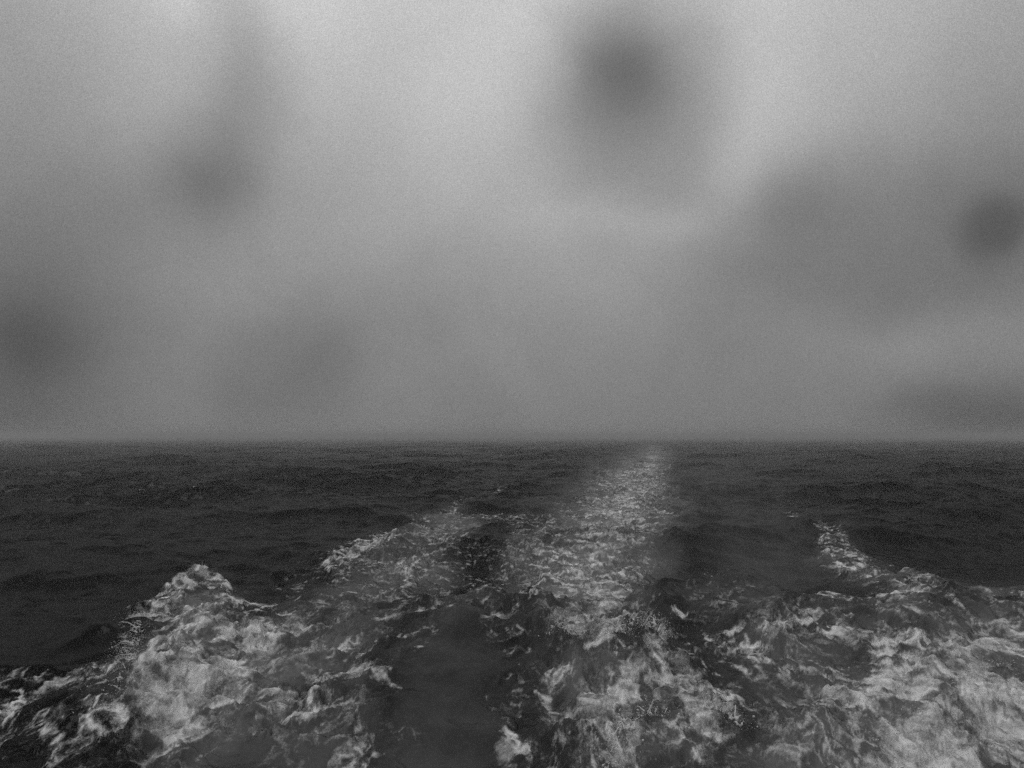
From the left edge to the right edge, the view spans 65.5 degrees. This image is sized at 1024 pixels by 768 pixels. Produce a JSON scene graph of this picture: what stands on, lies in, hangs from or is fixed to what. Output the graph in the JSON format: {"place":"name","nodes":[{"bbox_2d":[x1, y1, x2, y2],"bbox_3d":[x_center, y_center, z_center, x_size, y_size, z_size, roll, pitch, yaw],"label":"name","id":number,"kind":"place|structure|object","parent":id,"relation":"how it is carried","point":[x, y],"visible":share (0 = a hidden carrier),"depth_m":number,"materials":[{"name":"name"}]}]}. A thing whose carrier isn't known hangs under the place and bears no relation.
{"place":"outdoors","nodes":[
{"label":"outdoors","id":0,"kind":"place"},
{"bbox_2d":[0,436,1023,767],"bbox_3d":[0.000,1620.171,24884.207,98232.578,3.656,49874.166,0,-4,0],"label":"water","id":1,"kind":"structure","parent":0,"point":[98,534],"depth_m":35.20,"materials":[{"name":"black liquid"}]},
{"bbox_2d":[60,600,252,750],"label":"breaking wave","id":2,"kind":"object","parent":1,"relation":"on","point":[172,678],"visible":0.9,"depth_m":14.23,"materials":[{"name":"white liquid"}]},
{"bbox_2d":[152,562,233,609],"bbox_3d":[-10.607,6.816,26.832,2.810,0.932,7.599,0,-4,0],"label":"wave crest","id":3,"kind":"object","parent":1,"relation":"on","point":[173,592],"visible":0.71,"depth_m":26.91,"materials":[{"name":"white liquid"}]},
{"bbox_2d":[0,445,1023,767],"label":"wake foam","id":4,"kind":"object","parent":1,"relation":"on","point":[268,635],"visible":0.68,"depth_m":17.96,"materials":[{"name":"white liquid"}]},
{"bbox_2d":[525,596,597,640],"bbox_3d":[1.081,5.109,17.426,1.578,0.766,2.584,0,-4,0],"label":"wave crest","id":5,"kind":"object","parent":1,"relation":"on","point":[569,619],"visible":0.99,"depth_m":17.68,"materials":[{"name":"white liquid"}]},
{"bbox_2d":[581,594,677,647],"bbox_3d":[2.648,5.346,17.595,2.280,0.888,3.057,0,-4,0],"label":"splash","id":6,"kind":"object","parent":1,"relation":"on","point":[655,636],"visible":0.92,"depth_m":17.60,"materials":[{"name":"white liquid"}]},
{"bbox_2d":[547,645,770,767],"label":"splash","id":7,"kind":"object","parent":1,"relation":"on","point":[606,712],"visible":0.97,"depth_m":14.17,"materials":[{"name":"white liquid"}]},
{"bbox_2d":[801,603,1023,767],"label":"breaking wave","id":8,"kind":"object","parent":1,"relation":"on","point":[977,703],"visible":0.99,"depth_m":14.56,"materials":[{"name":"white liquid"}]},
{"bbox_2d":[916,586,1023,600],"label":"wave crest","id":9,"kind":"object","parent":1,"relation":"on","point":[1020,595],"visible":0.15,"depth_m":23.27,"materials":[{"name":"white liquid"}]},
{"bbox_2d":[0,0,1023,435],"label":"sky","id":10,"kind":"structure","parent":0,"point":[218,217],"materials":[{"name":"grey"}]}
]}

